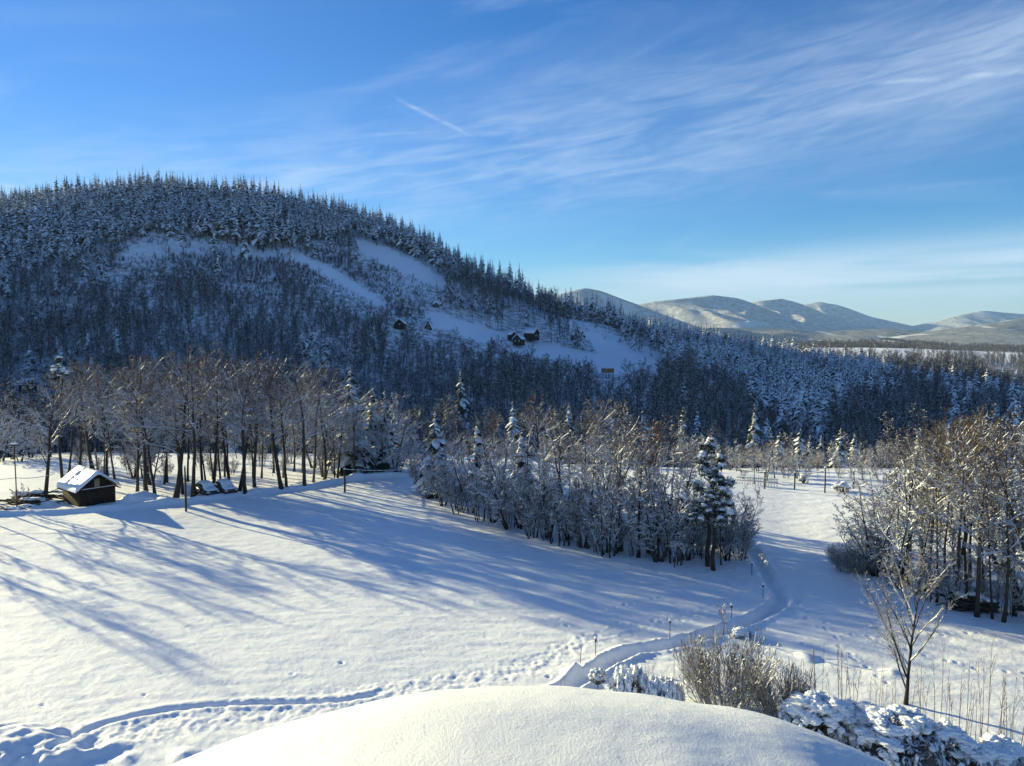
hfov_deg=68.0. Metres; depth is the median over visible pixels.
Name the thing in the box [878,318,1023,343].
mountain
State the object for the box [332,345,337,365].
spruce tree
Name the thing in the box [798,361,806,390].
spruce tree
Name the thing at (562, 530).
thicket bush
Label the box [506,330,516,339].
garden shed
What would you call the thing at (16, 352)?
spruce tree
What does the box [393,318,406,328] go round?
forest hut
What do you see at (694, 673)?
shrub
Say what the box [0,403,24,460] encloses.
bare tree
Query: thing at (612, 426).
spruce tree
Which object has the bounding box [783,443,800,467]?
thicket bush
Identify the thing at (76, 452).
thicket bush
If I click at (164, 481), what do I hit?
bare tree
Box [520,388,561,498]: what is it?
bare tree
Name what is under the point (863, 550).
bare tree
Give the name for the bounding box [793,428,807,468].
spruce tree
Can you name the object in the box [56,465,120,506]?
wooden hut
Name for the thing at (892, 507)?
bare tree
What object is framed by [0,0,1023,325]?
sky
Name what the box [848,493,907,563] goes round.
bare tree
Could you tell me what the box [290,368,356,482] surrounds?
bare tree
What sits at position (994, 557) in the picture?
bare tree
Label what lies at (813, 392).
spruce tree
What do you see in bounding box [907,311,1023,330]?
mountain
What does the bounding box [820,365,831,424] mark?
spruce tree
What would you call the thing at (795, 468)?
bare tree
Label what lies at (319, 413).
bare tree
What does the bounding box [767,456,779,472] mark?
thicket bush
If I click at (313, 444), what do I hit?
bare tree
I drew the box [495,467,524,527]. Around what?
thicket bush
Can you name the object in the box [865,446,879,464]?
thicket bush
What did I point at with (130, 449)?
bare tree
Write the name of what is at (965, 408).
spruce tree
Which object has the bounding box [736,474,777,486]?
picket fence
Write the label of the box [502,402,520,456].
spruce tree
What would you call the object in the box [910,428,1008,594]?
bare tree
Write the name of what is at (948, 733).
evergreen bush
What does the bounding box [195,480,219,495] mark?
parked car
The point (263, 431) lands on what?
bare tree
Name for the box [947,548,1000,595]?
thicket bush
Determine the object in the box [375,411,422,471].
bare tree
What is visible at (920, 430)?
bare tree
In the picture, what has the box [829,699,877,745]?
evergreen bush
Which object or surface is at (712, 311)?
mountain
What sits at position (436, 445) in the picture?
spruce tree
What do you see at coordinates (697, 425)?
spruce tree
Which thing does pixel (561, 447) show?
bare tree
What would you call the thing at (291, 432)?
bare tree
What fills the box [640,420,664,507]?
bare tree
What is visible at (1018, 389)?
spruce tree
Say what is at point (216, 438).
bare tree
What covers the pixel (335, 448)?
bare tree
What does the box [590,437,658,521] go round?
bare tree
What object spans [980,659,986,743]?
dry stalk
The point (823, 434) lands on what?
spruce tree
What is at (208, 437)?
bare tree
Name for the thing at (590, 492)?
bare tree
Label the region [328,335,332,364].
spruce tree
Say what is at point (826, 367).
spruce tree
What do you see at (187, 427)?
bare tree
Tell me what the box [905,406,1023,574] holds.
bare tree
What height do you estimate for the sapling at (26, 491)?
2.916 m
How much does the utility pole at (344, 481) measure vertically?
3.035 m
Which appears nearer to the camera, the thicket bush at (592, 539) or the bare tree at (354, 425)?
the thicket bush at (592, 539)
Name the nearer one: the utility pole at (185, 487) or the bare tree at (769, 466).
the utility pole at (185, 487)
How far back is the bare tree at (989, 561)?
47.53 m
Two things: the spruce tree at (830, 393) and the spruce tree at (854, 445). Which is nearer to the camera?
the spruce tree at (854, 445)
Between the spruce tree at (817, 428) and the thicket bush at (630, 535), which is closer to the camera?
the thicket bush at (630, 535)
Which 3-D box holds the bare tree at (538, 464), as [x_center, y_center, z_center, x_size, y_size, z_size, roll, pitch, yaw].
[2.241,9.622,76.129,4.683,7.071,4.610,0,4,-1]
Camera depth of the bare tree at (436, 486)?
78.11 m
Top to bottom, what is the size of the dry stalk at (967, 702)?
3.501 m
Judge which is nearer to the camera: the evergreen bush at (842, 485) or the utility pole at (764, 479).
the evergreen bush at (842, 485)
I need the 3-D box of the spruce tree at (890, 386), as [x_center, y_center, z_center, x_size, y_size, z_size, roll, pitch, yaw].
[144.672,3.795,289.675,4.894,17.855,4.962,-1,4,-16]
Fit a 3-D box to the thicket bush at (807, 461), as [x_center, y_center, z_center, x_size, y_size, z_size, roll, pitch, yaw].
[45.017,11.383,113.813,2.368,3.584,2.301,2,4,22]
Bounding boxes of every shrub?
[672,622,787,710]
[744,654,815,718]
[824,541,872,572]
[839,545,888,574]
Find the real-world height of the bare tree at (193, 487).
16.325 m
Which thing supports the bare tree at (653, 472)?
on the ground
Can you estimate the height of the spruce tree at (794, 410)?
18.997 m
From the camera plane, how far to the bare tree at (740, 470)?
92.46 m
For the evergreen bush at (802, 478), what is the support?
on the ground
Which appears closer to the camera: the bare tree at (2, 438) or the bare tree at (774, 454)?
the bare tree at (2, 438)
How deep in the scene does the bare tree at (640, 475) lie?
60.97 m
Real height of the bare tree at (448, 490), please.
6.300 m
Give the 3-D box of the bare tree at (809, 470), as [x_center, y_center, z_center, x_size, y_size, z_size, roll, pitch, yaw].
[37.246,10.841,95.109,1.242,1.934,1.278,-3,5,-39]
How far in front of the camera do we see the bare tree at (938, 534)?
50.87 m
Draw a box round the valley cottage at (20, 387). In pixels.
[16,378,38,393]
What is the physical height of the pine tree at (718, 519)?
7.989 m
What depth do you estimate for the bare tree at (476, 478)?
72.25 m
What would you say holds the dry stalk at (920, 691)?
on the ground
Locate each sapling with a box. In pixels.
[17,484,30,500]
[717,598,727,635]
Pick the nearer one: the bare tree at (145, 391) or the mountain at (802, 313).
the bare tree at (145, 391)
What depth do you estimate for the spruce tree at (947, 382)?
293.07 m
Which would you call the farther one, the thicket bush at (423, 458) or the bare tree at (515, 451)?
the thicket bush at (423, 458)
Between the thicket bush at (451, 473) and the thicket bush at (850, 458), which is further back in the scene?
the thicket bush at (850, 458)
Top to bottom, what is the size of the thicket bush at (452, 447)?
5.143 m
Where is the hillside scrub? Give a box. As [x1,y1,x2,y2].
[103,232,642,350]
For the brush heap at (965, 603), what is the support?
on the ground
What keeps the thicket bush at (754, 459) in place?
on the ground
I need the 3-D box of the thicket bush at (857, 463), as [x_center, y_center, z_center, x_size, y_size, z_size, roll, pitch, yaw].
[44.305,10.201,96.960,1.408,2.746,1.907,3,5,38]
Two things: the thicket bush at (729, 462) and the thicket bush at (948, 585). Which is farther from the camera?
the thicket bush at (729, 462)
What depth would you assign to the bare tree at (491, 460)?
78.83 m
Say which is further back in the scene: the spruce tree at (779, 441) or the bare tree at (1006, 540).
the spruce tree at (779, 441)
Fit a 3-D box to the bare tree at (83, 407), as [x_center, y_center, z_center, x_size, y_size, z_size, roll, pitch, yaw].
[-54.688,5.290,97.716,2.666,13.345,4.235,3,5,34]
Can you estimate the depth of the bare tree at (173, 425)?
93.29 m
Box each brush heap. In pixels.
[0,495,65,505]
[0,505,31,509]
[932,590,997,613]
[971,594,999,613]
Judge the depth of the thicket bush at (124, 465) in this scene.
97.03 m
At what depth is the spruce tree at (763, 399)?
247.32 m
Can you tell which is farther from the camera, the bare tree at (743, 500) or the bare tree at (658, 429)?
the bare tree at (658, 429)
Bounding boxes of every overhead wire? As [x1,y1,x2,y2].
[345,469,408,470]
[795,470,824,473]
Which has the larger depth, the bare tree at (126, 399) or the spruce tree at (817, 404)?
the spruce tree at (817, 404)
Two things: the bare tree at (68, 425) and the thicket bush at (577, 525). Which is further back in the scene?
the bare tree at (68, 425)
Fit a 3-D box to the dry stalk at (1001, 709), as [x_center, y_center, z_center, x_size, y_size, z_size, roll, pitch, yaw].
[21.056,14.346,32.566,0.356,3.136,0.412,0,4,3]
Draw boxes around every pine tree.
[47,356,70,478]
[675,437,736,566]
[697,467,736,570]
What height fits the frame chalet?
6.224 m
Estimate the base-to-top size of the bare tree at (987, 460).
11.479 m
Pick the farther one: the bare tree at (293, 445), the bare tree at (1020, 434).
the bare tree at (293, 445)
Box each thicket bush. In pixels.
[68,437,90,466]
[91,449,112,471]
[118,439,134,474]
[154,458,169,476]
[163,458,174,472]
[190,441,208,466]
[204,447,223,475]
[220,452,238,473]
[246,434,270,466]
[278,451,292,468]
[402,441,429,491]
[405,434,426,461]
[416,442,427,462]
[422,450,450,498]
[438,457,471,509]
[442,431,461,459]
[456,431,467,462]
[460,425,476,460]
[463,430,482,453]
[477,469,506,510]
[484,430,507,466]
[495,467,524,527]
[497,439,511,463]
[502,432,515,461]
[513,470,546,526]
[526,483,559,540]
[534,430,557,464]
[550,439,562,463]
[555,500,580,542]
[565,496,592,547]
[570,433,592,461]
[585,494,621,553]
[594,431,614,463]
[602,512,627,550]
[621,508,649,557]
[627,433,643,465]
[641,499,672,554]
[649,499,685,556]
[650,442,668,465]
[674,511,705,560]
[678,433,696,467]
[689,435,705,464]
[689,522,718,558]
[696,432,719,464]
[702,441,721,465]
[705,505,740,556]
[723,516,755,560]
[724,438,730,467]
[725,438,741,469]
[726,447,739,470]
[734,444,751,467]
[741,445,758,465]
[745,442,762,470]
[758,449,769,468]
[760,442,775,468]
[763,445,782,466]
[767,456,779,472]
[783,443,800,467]
[789,444,808,468]
[801,448,814,468]
[804,447,818,468]
[808,449,823,467]
[814,451,824,468]
[816,452,831,468]
[830,446,840,466]
[845,444,854,466]
[850,443,865,466]
[854,456,865,470]
[855,446,872,466]
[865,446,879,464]
[869,452,881,465]
[874,439,898,468]
[876,440,897,467]
[877,555,903,585]
[899,545,927,584]
[911,557,945,601]
[928,548,976,606]
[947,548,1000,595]
[975,562,1012,612]
[996,549,1023,616]
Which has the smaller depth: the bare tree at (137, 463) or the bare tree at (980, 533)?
the bare tree at (980, 533)
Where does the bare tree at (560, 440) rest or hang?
on the ground
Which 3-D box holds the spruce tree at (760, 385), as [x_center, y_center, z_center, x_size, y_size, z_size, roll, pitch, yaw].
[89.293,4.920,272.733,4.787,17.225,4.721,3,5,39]
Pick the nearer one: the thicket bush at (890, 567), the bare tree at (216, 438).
the thicket bush at (890, 567)
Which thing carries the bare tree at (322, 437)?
on the ground
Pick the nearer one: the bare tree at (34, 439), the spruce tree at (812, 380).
the bare tree at (34, 439)
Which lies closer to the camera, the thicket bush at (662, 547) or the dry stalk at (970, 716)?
the dry stalk at (970, 716)
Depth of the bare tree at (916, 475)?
61.76 m
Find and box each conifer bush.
[608,663,648,692]
[641,672,685,701]
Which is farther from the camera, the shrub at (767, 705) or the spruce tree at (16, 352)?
the spruce tree at (16, 352)
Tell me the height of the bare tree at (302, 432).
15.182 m
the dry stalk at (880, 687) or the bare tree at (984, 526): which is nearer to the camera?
the dry stalk at (880, 687)
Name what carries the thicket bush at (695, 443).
on the ground
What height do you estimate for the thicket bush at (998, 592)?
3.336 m
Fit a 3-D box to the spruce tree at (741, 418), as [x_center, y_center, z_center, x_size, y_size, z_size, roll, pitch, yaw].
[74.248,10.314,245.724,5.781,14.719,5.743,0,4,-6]
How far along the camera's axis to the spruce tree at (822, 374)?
277.68 m
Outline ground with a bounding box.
[0,207,1023,765]
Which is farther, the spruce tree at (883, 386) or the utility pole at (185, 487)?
the spruce tree at (883, 386)
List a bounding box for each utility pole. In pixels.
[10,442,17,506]
[183,465,186,511]
[344,468,345,491]
[764,470,765,488]
[824,466,825,492]
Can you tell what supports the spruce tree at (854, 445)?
on the ground
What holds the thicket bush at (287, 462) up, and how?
on the ground
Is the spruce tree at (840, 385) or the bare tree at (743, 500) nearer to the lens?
the bare tree at (743, 500)
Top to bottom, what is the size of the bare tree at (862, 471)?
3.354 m
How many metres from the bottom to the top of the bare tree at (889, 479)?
11.105 m
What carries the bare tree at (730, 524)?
on the ground
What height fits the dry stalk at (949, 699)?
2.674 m
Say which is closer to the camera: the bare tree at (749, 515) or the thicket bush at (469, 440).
the bare tree at (749, 515)
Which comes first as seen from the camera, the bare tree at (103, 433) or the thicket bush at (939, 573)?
the thicket bush at (939, 573)
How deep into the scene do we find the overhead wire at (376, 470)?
88.34 m
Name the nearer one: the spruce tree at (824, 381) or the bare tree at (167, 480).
the bare tree at (167, 480)
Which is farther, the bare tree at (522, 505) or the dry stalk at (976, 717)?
the bare tree at (522, 505)
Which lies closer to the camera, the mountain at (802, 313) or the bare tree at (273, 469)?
the bare tree at (273, 469)
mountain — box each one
[557,288,701,330]
[639,295,827,330]
[701,328,943,343]
[752,299,870,330]
[805,302,917,330]
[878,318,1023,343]
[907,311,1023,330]
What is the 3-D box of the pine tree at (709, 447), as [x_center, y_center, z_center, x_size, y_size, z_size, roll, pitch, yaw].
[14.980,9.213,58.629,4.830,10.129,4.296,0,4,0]
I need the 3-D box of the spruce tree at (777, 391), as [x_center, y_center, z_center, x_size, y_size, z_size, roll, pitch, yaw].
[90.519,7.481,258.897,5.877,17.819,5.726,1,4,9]
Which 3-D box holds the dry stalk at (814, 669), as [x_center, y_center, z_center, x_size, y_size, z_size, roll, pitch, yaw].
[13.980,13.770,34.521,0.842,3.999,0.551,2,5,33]
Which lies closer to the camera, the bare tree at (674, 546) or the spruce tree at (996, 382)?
the bare tree at (674, 546)
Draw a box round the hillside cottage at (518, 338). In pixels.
[512,333,525,344]
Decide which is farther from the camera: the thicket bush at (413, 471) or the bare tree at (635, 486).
the thicket bush at (413, 471)
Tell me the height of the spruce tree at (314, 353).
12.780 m
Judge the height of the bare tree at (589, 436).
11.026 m
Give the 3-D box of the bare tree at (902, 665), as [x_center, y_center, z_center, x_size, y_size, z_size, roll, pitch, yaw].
[19.165,11.489,37.517,3.743,8.420,5.345,0,4,-3]
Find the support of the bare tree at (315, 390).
on the ground
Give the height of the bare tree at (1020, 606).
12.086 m
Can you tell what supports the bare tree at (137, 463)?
on the ground
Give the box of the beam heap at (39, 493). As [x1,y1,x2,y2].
[0,487,62,501]
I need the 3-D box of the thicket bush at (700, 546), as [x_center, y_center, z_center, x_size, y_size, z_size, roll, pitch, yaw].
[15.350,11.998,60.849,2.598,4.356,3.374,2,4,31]
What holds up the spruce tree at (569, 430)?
on the ground
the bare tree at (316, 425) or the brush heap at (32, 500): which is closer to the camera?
the brush heap at (32, 500)
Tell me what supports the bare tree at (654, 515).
on the ground
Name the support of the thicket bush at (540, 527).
on the ground
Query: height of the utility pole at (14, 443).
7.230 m
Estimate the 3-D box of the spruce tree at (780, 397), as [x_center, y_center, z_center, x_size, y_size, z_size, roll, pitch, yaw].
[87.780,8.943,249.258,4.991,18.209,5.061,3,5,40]
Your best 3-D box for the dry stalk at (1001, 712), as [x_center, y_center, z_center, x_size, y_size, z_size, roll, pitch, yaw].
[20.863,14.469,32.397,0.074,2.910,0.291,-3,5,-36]
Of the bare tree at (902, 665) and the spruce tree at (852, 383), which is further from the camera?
the spruce tree at (852, 383)
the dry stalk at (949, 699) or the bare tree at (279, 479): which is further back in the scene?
the bare tree at (279, 479)
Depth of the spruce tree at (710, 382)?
283.89 m
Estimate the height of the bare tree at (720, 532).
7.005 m
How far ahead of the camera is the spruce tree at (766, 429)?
205.67 m
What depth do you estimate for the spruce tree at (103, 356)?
288.51 m
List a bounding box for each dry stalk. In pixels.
[776,662,788,697]
[787,661,807,688]
[797,661,813,689]
[809,646,830,689]
[831,646,842,698]
[841,655,861,699]
[845,665,853,698]
[870,665,884,704]
[891,671,897,703]
[914,673,929,714]
[918,664,924,710]
[930,659,940,721]
[940,641,950,721]
[946,669,964,726]
[948,685,949,715]
[965,661,976,736]
[966,692,974,733]
[975,636,995,731]
[975,691,981,742]
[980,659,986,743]
[998,682,1006,732]
[999,693,1005,732]
[1000,669,1021,736]
[1008,697,1017,739]
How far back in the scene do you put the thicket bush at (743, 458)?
112.33 m
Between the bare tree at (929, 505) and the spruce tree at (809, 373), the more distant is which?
the spruce tree at (809, 373)
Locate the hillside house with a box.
[523,326,539,339]
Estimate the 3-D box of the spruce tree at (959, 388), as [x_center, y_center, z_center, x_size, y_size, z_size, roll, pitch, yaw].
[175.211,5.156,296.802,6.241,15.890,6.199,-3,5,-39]
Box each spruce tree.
[12,340,20,359]
[22,341,36,373]
[51,334,60,361]
[56,343,66,366]
[82,327,92,361]
[99,344,108,368]
[109,318,124,360]
[219,381,241,452]
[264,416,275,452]
[300,330,310,363]
[308,347,314,372]
[311,342,316,372]
[314,346,323,367]
[319,330,330,368]
[327,368,373,475]
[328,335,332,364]
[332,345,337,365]
[337,360,343,389]
[338,343,346,364]
[343,347,357,377]
[344,359,353,387]
[363,387,384,471]
[369,389,403,471]
[411,409,454,498]
[444,371,471,454]
[465,416,489,490]
[493,416,503,454]
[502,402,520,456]
[506,427,534,484]
[558,400,577,463]
[606,407,615,465]
[638,407,650,465]
[640,391,648,423]
[641,379,650,405]
[676,378,690,432]
[676,411,688,465]
[688,406,702,449]
[706,377,713,401]
[736,395,750,432]
[745,370,758,431]
[745,404,764,467]
[749,363,759,397]
[750,378,773,434]
[754,387,759,421]
[758,377,762,400]
[761,416,770,450]
[766,430,772,465]
[767,374,778,429]
[771,433,787,467]
[772,366,780,390]
[773,386,795,447]
[773,388,783,420]
[774,379,780,402]
[774,395,788,438]
[780,372,786,390]
[783,393,792,445]
[787,377,794,400]
[788,366,797,393]
[788,383,795,412]
[788,383,809,442]
[790,388,806,434]
[792,380,805,425]
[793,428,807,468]
[794,372,811,434]
[794,398,809,446]
[797,358,801,389]
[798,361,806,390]
[803,376,811,406]
[803,376,812,405]
[805,362,811,384]
[805,379,814,423]
[806,399,821,445]
[806,434,818,468]
[807,371,814,398]
[808,379,829,439]
[811,381,816,414]
[811,408,825,448]
[812,364,821,392]
[815,398,829,442]
[815,434,828,468]
[818,405,826,442]
[819,366,827,394]
[819,390,830,446]
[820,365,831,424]
[823,352,831,381]
[825,439,833,467]
[826,385,833,419]
[826,429,850,467]
[829,372,835,404]
[830,368,850,421]
[831,363,838,408]
[831,393,844,432]
[832,356,839,383]
[837,383,851,429]
[843,374,852,418]
[847,365,855,417]
[848,431,858,467]
[853,394,865,434]
[865,368,880,423]
[866,365,877,409]
[877,376,885,409]
[886,374,895,399]
[894,368,901,392]
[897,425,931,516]
[939,367,956,410]
[945,376,959,424]
[946,398,957,427]
[952,396,960,419]
[956,378,962,409]
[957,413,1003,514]
[960,372,977,412]
[960,385,971,416]
[992,370,1000,399]
[1002,375,1018,424]
[1005,387,1023,426]
[1005,397,1023,440]
[1013,396,1023,429]
[1015,375,1022,398]
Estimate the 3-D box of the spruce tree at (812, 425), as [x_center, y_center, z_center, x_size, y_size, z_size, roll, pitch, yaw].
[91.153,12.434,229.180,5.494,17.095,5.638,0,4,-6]
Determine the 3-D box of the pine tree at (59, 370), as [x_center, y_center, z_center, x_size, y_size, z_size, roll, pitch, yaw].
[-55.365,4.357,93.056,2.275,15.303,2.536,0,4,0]
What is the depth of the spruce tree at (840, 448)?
146.66 m
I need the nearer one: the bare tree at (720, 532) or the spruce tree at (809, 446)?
the bare tree at (720, 532)
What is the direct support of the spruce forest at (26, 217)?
on the ground
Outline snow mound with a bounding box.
[169,685,892,765]
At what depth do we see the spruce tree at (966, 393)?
260.96 m
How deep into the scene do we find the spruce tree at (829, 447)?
153.93 m
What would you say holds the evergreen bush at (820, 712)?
on the ground
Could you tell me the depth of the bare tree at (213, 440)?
120.71 m
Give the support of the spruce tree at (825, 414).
on the ground
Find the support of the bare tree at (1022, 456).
on the ground
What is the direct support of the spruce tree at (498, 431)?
on the ground
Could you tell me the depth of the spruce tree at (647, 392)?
258.13 m
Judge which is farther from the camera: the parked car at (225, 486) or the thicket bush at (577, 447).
the thicket bush at (577, 447)
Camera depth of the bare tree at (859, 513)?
62.48 m
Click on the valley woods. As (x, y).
(960, 348)
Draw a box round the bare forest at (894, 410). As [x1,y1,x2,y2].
[0,218,1023,467]
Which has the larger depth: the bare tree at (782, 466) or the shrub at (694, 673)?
the bare tree at (782, 466)
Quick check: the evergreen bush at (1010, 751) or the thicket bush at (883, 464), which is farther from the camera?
the thicket bush at (883, 464)
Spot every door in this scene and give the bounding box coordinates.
[88,489,98,505]
[94,478,99,486]
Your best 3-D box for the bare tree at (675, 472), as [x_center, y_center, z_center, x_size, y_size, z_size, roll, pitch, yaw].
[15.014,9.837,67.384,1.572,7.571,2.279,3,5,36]
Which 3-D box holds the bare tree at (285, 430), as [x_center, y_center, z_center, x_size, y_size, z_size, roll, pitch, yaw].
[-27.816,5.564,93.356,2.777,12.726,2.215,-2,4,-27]
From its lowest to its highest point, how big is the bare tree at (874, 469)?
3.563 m
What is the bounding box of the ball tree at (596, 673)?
[588,667,606,689]
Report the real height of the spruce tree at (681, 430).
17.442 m
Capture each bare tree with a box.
[0,394,28,458]
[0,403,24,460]
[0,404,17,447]
[0,405,17,461]
[0,409,41,461]
[2,376,82,499]
[8,410,46,457]
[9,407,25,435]
[21,407,57,456]
[27,355,114,464]
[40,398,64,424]
[46,366,107,472]
[53,357,122,468]
[62,413,75,452]
[69,371,124,478]
[69,414,84,451]
[73,372,101,469]
[79,362,144,475]
[83,428,97,445]
[94,356,175,493]
[96,354,172,491]
[96,417,109,452]
[104,391,149,477]
[105,388,159,477]
[111,363,168,491]
[113,349,224,496]
[124,383,175,484]
[128,343,216,497]
[139,369,182,482]
[148,379,199,463]
[151,356,226,479]
[151,384,201,481]
[152,365,190,494]
[160,379,181,483]
[177,348,276,490]
[178,341,259,483]
[180,374,205,479]
[189,393,219,478]
[194,362,256,476]
[199,379,222,478]
[203,359,270,493]
[205,426,222,455]
[209,356,298,487]
[211,369,232,476]
[220,421,238,457]
[226,380,269,446]
[239,356,308,489]
[240,364,262,476]
[243,357,328,486]
[254,384,287,477]
[255,358,344,485]
[259,384,287,472]
[264,386,307,471]
[274,369,375,479]
[274,382,296,477]
[279,418,307,462]
[282,377,323,472]
[286,400,332,467]
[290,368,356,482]
[301,391,348,474]
[305,369,328,455]
[305,390,326,458]
[307,398,345,476]
[309,386,324,465]
[313,398,342,465]
[320,382,373,477]
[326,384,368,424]
[332,395,374,472]
[338,405,401,472]
[357,396,409,471]
[364,393,403,446]
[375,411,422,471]
[379,392,410,441]
[403,409,415,456]
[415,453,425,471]
[417,451,443,498]
[422,443,466,505]
[435,450,474,514]
[441,435,499,512]
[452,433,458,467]
[463,437,522,529]
[463,452,510,521]
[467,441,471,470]
[468,433,529,522]
[475,442,515,489]
[480,425,540,528]
[480,443,517,492]
[485,416,499,493]
[504,463,550,538]
[510,435,521,478]
[515,442,554,498]
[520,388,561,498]
[523,430,582,537]
[529,425,591,539]
[532,457,593,546]
[542,440,551,469]
[545,427,628,548]
[549,410,609,509]
[556,423,568,481]
[560,426,579,502]
[562,435,609,504]
[569,395,629,497]
[578,428,655,545]
[579,458,647,557]
[590,427,608,530]
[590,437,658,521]
[594,416,643,551]
[604,439,659,516]
[610,424,675,557]
[617,444,708,562]
[624,436,671,554]
[636,418,667,507]
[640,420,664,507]
[643,446,705,521]
[647,428,662,506]
[648,460,726,560]
[654,476,702,567]
[673,454,688,512]
[674,477,712,555]
[675,445,699,484]
[701,484,742,560]
[709,483,726,564]
[710,486,744,548]
[717,486,764,557]
[727,483,763,542]
[734,456,747,478]
[737,495,759,529]
[744,445,762,483]
[760,444,778,479]
[766,440,783,477]
[777,452,795,478]
[788,452,804,477]
[804,462,812,474]
[831,509,859,551]
[832,470,897,576]
[835,463,845,477]
[842,456,935,572]
[846,460,854,476]
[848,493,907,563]
[849,491,892,536]
[852,535,967,704]
[856,466,897,523]
[857,454,867,479]
[865,450,880,479]
[867,430,956,581]
[872,450,935,588]
[877,445,924,523]
[884,467,898,551]
[894,420,973,590]
[900,439,948,556]
[901,443,926,551]
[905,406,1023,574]
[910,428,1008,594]
[911,403,1002,607]
[912,416,1004,610]
[914,428,929,491]
[916,457,957,594]
[921,452,950,602]
[924,430,942,517]
[928,415,1023,617]
[935,417,1019,577]
[947,416,1023,570]
[948,425,1023,610]
[950,432,1023,622]
[954,423,1021,545]
[960,428,1011,568]
[960,473,1005,618]
[966,447,1023,586]
[969,465,1002,592]
[974,431,1023,554]
[987,457,1023,517]
[987,483,1023,556]
[994,433,1023,615]
[1001,427,1023,508]
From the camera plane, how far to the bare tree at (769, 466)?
92.09 m
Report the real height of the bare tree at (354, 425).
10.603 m
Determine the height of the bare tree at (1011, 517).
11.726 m
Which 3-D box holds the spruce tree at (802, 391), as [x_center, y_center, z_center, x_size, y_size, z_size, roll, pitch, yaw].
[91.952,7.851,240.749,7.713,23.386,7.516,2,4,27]
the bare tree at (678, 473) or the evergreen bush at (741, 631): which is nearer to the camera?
the evergreen bush at (741, 631)
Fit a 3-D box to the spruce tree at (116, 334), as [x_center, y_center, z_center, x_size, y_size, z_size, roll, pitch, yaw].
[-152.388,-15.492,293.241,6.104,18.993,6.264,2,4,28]
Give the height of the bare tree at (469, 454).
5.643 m
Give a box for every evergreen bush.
[731,626,754,639]
[778,690,859,746]
[798,472,809,482]
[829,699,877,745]
[832,481,851,491]
[846,704,951,765]
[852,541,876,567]
[920,718,972,765]
[946,736,998,765]
[979,731,1023,765]
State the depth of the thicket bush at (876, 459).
105.29 m
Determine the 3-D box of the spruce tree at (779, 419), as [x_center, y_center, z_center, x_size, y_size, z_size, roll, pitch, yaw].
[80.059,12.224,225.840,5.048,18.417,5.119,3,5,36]
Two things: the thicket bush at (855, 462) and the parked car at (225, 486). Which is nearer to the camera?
the parked car at (225, 486)
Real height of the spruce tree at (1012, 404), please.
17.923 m
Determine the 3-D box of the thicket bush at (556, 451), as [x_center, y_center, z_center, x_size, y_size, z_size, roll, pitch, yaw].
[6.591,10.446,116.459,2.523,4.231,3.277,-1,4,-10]
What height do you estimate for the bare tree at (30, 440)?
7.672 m
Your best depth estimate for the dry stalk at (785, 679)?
34.86 m
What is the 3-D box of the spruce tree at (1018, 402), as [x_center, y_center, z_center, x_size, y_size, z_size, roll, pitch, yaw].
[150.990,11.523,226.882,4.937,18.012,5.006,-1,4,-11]
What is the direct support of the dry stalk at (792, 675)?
on the ground
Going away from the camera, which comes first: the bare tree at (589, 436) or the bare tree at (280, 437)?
the bare tree at (589, 436)
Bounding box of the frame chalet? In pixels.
[424,320,433,329]
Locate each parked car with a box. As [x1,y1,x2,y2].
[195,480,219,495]
[214,479,237,493]
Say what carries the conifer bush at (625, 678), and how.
on the ground
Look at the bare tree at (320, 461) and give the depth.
92.28 m
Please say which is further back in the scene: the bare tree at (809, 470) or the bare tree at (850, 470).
the bare tree at (809, 470)
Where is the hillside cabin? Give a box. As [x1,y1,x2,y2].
[600,367,614,377]
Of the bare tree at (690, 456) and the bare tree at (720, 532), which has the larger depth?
the bare tree at (690, 456)
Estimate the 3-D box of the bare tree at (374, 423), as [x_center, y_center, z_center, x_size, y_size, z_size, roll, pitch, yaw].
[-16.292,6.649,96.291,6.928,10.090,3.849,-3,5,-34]
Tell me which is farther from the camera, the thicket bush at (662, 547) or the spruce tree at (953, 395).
the spruce tree at (953, 395)
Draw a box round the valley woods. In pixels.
[776,338,1023,375]
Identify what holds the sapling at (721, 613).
on the ground
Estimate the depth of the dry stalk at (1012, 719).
31.91 m
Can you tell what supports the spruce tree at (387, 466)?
on the ground
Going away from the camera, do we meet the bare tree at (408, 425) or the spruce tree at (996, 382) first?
the bare tree at (408, 425)
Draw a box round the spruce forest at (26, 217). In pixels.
[0,166,1019,408]
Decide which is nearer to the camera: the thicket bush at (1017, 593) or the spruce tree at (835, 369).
the thicket bush at (1017, 593)
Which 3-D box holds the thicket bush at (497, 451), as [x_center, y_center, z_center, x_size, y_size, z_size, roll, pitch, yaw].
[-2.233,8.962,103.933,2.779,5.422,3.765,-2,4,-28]
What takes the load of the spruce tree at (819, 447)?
on the ground
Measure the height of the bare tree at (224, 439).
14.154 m
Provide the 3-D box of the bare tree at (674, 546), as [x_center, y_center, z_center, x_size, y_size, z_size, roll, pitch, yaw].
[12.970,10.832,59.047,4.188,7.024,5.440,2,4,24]
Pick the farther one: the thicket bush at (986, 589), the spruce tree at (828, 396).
the spruce tree at (828, 396)
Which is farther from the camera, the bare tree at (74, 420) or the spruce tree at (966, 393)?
the spruce tree at (966, 393)
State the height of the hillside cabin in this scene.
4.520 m
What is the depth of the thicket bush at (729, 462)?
101.02 m
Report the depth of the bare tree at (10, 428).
116.03 m

